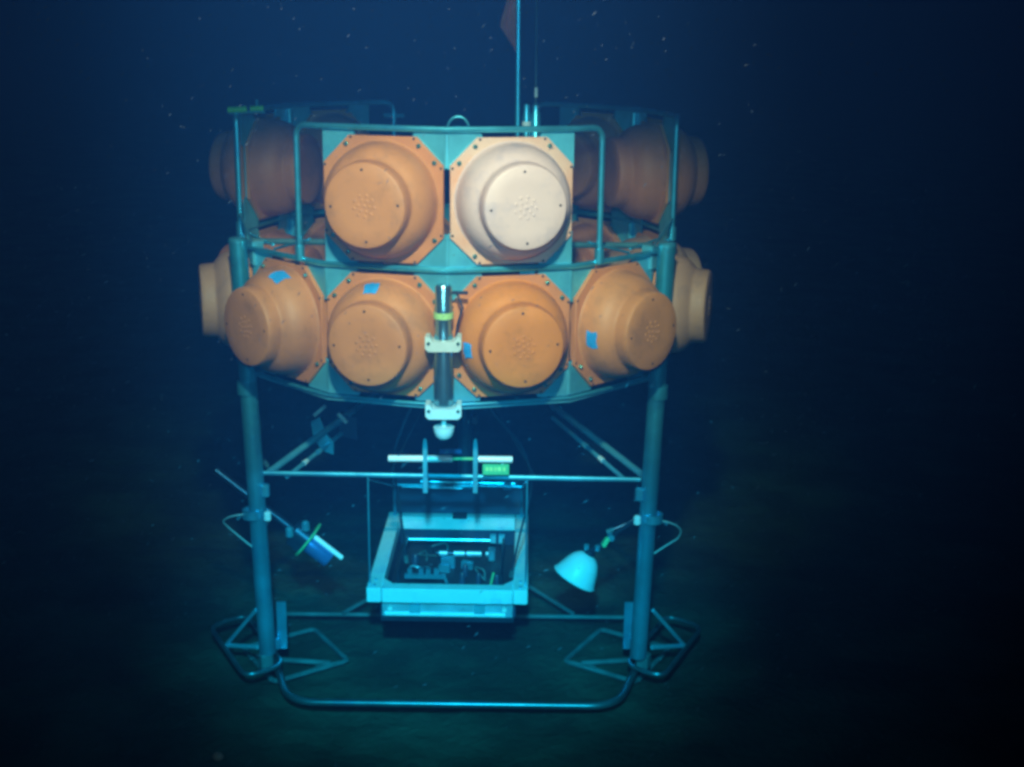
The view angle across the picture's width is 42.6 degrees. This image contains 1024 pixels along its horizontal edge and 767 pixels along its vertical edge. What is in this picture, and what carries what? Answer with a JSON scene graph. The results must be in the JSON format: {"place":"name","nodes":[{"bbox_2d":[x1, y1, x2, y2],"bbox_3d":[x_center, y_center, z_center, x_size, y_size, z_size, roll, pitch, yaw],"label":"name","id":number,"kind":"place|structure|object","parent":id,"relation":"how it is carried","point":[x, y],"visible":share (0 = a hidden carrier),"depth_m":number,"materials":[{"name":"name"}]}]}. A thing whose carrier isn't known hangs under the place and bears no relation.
{"place":"outdoors","nodes":[
{"label":"outdoors","id":0,"kind":"place"},
{"bbox_2d":[0,42,1023,766],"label":"seabed","id":1,"kind":"structure","parent":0,"point":[152,658],"depth_m":9.76,"materials":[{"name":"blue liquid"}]},
{"bbox_2d":[212,752,223,760],"bbox_3d":[-1.270,1.607,5.666,0.053,0.031,0.053,0,15,-1],"label":"pebble","id":2,"kind":"object","parent":1,"relation":"on","point":[217,756],"visible":1,"depth_m":5.65,"materials":[{"name":"stone"}]},
{"bbox_2d":[211,100,700,709],"bbox_3d":[-0.279,0.037,6.289,2.129,2.704,2.128,-14,21,-42],"label":"lander frame","id":3,"kind":"object","parent":1,"relation":"on","point":[451,262],"visible":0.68,"depth_m":5.92,"materials":[{"name":"metal"}]},
{"bbox_2d":[222,511,251,546],"bbox_3d":[-1.252,0.667,5.986,0.130,0.176,0.045,0,15,-1],"label":"wire loop","id":4,"kind":"object","parent":3,"relation":"attached to","point":[233,531],"visible":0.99,"depth_m":5.99,"materials":[{"name":"teal metal"}]},
{"bbox_2d":[227,99,264,113],"bbox_3d":[-1.195,-1.244,5.908,0.166,0.067,0.027,0,15,-1],"label":"marker tape","id":5,"kind":"object","parent":3,"relation":"attached to","point":[256,109],"visible":1,"depth_m":5.90,"materials":[{"name":"green plastic"}]},
{"bbox_2d":[198,250,299,346],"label":"hardhat float","id":6,"kind":"object","parent":3,"relation":"on","point":[216,273],"visible":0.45,"depth_m":5.81,"materials":[{"name":"plastic"}]},
{"bbox_2d":[260,419,269,467],"bbox_3d":[-1.147,0.228,5.968,0.081,0.328,0.036,-5,16,-20],"label":"cable","id":7,"kind":"object","parent":3,"relation":"attached to","point":[266,464],"visible":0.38,"depth_m":5.99,"materials":[{"name":"rubber"}]},
{"bbox_2d":[209,113,322,220],"bbox_3d":[-1.187,-1.045,6.346,0.454,0.498,0.498,5,16,14],"label":"hardhat float","id":8,"kind":"object","parent":3,"relation":"on","point":[269,157],"visible":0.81,"depth_m":6.18,"materials":[{"name":"brown plastic"}]},
{"bbox_2d":[219,225,322,264],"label":"hardhat float","id":9,"kind":"object","parent":3,"relation":"on","point":[276,232],"visible":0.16,"depth_m":6.38,"materials":[{"name":"brown plastic"}]},
{"bbox_2d":[224,258,328,382],"bbox_3d":[-0.944,-0.272,5.586,0.454,0.498,0.498,-14,21,-43],"label":"hardhat float","id":10,"kind":"object","parent":3,"relation":"on","point":[294,344],"visible":0.82,"depth_m":5.40,"materials":[{"name":"plastic"}]},
{"bbox_2d":[213,467,343,565],"bbox_3d":[-1.083,0.621,6.102,0.599,0.470,0.191,0,15,-1],"label":"instrument head","id":11,"kind":"object","parent":3,"relation":"attached to","point":[299,535],"visible":0.98,"depth_m":6.09},
{"bbox_2d":[300,109,370,208],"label":"hardhat float","id":12,"kind":"object","parent":3,"relation":"on","point":[333,116],"visible":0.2,"depth_m":6.62,"materials":[{"name":"brown plastic"}]},
{"bbox_2d":[303,217,383,272],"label":"hardhat float","id":13,"kind":"object","parent":3,"relation":"on","point":[316,229],"visible":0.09,"depth_m":6.74,"materials":[{"name":"brown plastic"}]},
{"bbox_2d":[327,272,434,396],"bbox_3d":[-0.511,-0.202,5.345,0.498,0.498,0.454,5,16,14],"label":"hardhat float","id":14,"kind":"object","parent":3,"relation":"on","point":[391,315],"visible":0.88,"depth_m":5.17,"materials":[{"name":"orange plastic"}]},
{"bbox_2d":[323,135,444,263],"bbox_3d":[-0.505,-0.730,5.203,0.498,0.498,0.454,5,16,14],"label":"hardhat float","id":15,"kind":"object","parent":3,"relation":"on","point":[410,201],"visible":1,"depth_m":5.03,"materials":[{"name":"orange plastic"}]},
{"bbox_2d":[392,397,415,562],"bbox_3d":[-0.486,0.429,6.020,0.091,1.001,0.397,-3,16,-15],"label":"cable","id":16,"kind":"object","parent":3,"relation":"hanging from","point":[406,559],"visible":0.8,"depth_m":6.17,"materials":[{"name":"rubber"}]},
{"bbox_2d":[389,401,425,473],"bbox_3d":[-0.452,0.228,5.761,0.005,0.474,0.383,-9,18,-32],"label":"guy line","id":17,"kind":"object","parent":3,"relation":"attached to","point":[408,436],"visible":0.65,"depth_m":5.76,"materials":[{"name":"metal"}]},
{"bbox_2d":[383,217,449,274],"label":"hardhat float","id":18,"kind":"object","parent":3,"relation":"on","point":[446,226],"visible":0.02,"depth_m":6.97,"materials":[{"name":"plastic"}]},
{"bbox_2d":[425,283,467,439],"bbox_3d":[-0.259,-0.082,5.217,0.166,0.633,0.146,0,15,-1],"label":"release cylinder","id":19,"kind":"object","parent":3,"relation":"attached to","point":[443,344],"visible":1,"depth_m":5.17,"materials":[{"name":"metal"}]},
{"bbox_2d":[366,477,527,622],"bbox_3d":[-0.290,0.647,6.493,0.745,0.695,1.010,1,15,1],"label":"benthic chamber","id":20,"kind":"object","parent":3,"relation":"attached to","point":[442,588],"visible":1,"depth_m":6.68,"materials":[{"name":"white plastic"}]},
{"bbox_2d":[388,438,511,492],"bbox_3d":[-0.277,0.355,5.918,0.555,0.257,0.099,0,15,-1],"label":"rod rack","id":21,"kind":"object","parent":3,"relation":"attached to","point":[424,458],"visible":1,"depth_m":5.88,"materials":[{"name":"white metal"}]},
{"bbox_2d":[483,463,508,474],"bbox_3d":[-0.072,0.377,5.906,0.118,0.069,0.007,0,15,-1],"label":"green tag","id":22,"kind":"object","parent":21,"relation":"hanging from","point":[496,469],"visible":0.96,"depth_m":5.91,"materials":[{"name":"plastic"}]},
{"bbox_2d":[483,397,531,577],"bbox_3d":[-0.057,0.449,5.984,0.328,1.012,0.091,-11,19,-38],"label":"cable","id":23,"kind":"object","parent":3,"relation":"hanging from","point":[511,573],"visible":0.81,"depth_m":6.06,"materials":[{"name":"rubber"}]},
{"bbox_2d":[481,263,538,275],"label":"hardhat float","id":24,"kind":"object","parent":3,"relation":"on","point":[500,273],"visible":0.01,"depth_m":6.95,"materials":[{"name":"plastic"}]},
{"bbox_2d":[452,274,569,396],"bbox_3d":[-0.010,-0.197,5.346,0.498,0.498,0.454,-3,16,-15],"label":"hardhat float","id":25,"kind":"object","parent":3,"relation":"on","point":[496,356],"visible":0.96,"depth_m":5.17,"materials":[{"name":"orange plastic"}]},
{"bbox_2d":[488,397,534,474],"bbox_3d":[-0.002,0.230,5.771,0.005,0.475,0.394,10,18,32],"label":"guy line","id":26,"kind":"object","parent":3,"relation":"attached to","point":[512,438],"visible":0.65,"depth_m":5.78,"materials":[{"name":"metal"}]},
{"bbox_2d":[450,137,572,264],"bbox_3d":[-0.004,-0.724,5.204,0.498,0.498,0.454,-3,16,-15],"label":"hardhat float","id":27,"kind":"object","parent":3,"relation":"on","point":[500,186],"visible":1,"depth_m":5.03,"materials":[{"name":"white plastic"}]},
{"bbox_2d":[515,0,520,136],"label":"flag mast","id":28,"kind":"object","parent":3,"relation":"on","point":[518,66],"visible":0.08,"depth_m":5.54,"materials":[{"name":"grey metal"}]},
{"bbox_2d":[500,0,515,52],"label":"flag","id":29,"kind":"object","parent":28,"relation":"hanging from","point":[508,22],"visible":1,"depth_m":5.49,"materials":[{"name":"red fabric"}]},
{"bbox_2d":[522,103,530,136],"bbox_3d":[0.059,-0.880,5.649,0.039,0.635,0.038,0,15,-1],"label":"beacon","id":30,"kind":"object","parent":3,"relation":"on","point":[526,121],"visible":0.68,"depth_m":5.57,"materials":[{"name":"plastic"}]},
{"bbox_2d":[531,0,540,136],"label":"whip aerial","id":31,"kind":"object","parent":3,"relation":"on","point":[535,117],"visible":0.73,"depth_m":5.58,"materials":[{"name":"plastic"}]},
{"bbox_2d":[554,519,633,591],"bbox_3d":[0.408,0.778,6.072,0.421,0.381,0.217,0,15,-1],"label":"dome lamp","id":32,"kind":"object","parent":3,"relation":"attached to","point":[582,577],"visible":0.98,"depth_m":6.04,"materials":[{"name":"white plastic"}]},
{"bbox_2d":[566,112,622,212],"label":"hardhat float","id":33,"kind":"object","parent":3,"relation":"on","point":[585,174],"visible":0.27,"depth_m":6.57,"materials":[{"name":"brown plastic"}]},
{"bbox_2d":[571,217,620,268],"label":"hardhat float","id":34,"kind":"object","parent":3,"relation":"on","point":[584,230],"visible":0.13,"depth_m":6.73,"materials":[{"name":"brown plastic"}]},
{"bbox_2d":[569,262,675,385],"bbox_3d":[0.423,-0.257,5.588,0.498,0.498,0.454,-14,21,-43],"label":"hardhat float","id":35,"kind":"object","parent":3,"relation":"on","point":[611,343],"visible":0.9,"depth_m":5.41,"materials":[{"name":"orange plastic"}]},
{"bbox_2d":[606,482,639,533],"bbox_3d":[0.515,0.570,6.071,0.162,0.262,0.024,-2,15,-10],"label":"cable","id":36,"kind":"object","parent":3,"relation":"hanging from","point":[612,529],"visible":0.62,"depth_m":6.08,"materials":[{"name":"rubber"}]},
{"bbox_2d":[596,229,701,268],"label":"hardhat float","id":37,"kind":"object","parent":3,"relation":"on","point":[688,253],"visible":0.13,"depth_m":6.39,"materials":[{"name":"plastic"}]},
{"bbox_2d":[598,117,708,225],"bbox_3d":[0.681,-1.024,6.348,0.454,0.498,0.498,-3,16,-15],"label":"hardhat float","id":38,"kind":"object","parent":3,"relation":"on","point":[631,160],"visible":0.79,"depth_m":6.18,"materials":[{"name":"brown plastic"}]},
{"bbox_2d":[613,254,712,353],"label":"hardhat float","id":39,"kind":"object","parent":3,"relation":"on","point":[692,297],"visible":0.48,"depth_m":5.82,"materials":[{"name":"plastic"}]},
{"bbox_2d":[654,520,681,553],"bbox_3d":[0.708,0.707,6.038,0.142,0.196,0.044,0,15,-1],"label":"wire loop","id":40,"kind":"object","parent":3,"relation":"attached to","point":[666,524],"visible":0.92,"depth_m":6.04,"materials":[{"name":"teal metal"}]},
{"bbox_2d":[0,0,1023,766],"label":"marine snow","id":41,"kind":"structure","parent":0,"point":[514,338],"depth_m":6.13,"materials":[{"name":"white"}]},
{"bbox_2d":[0,0,1023,53],"label":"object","id":42,"kind":"structure","parent":0,"point":[971,24],"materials":[{"name":"blue liquid"}]}
]}

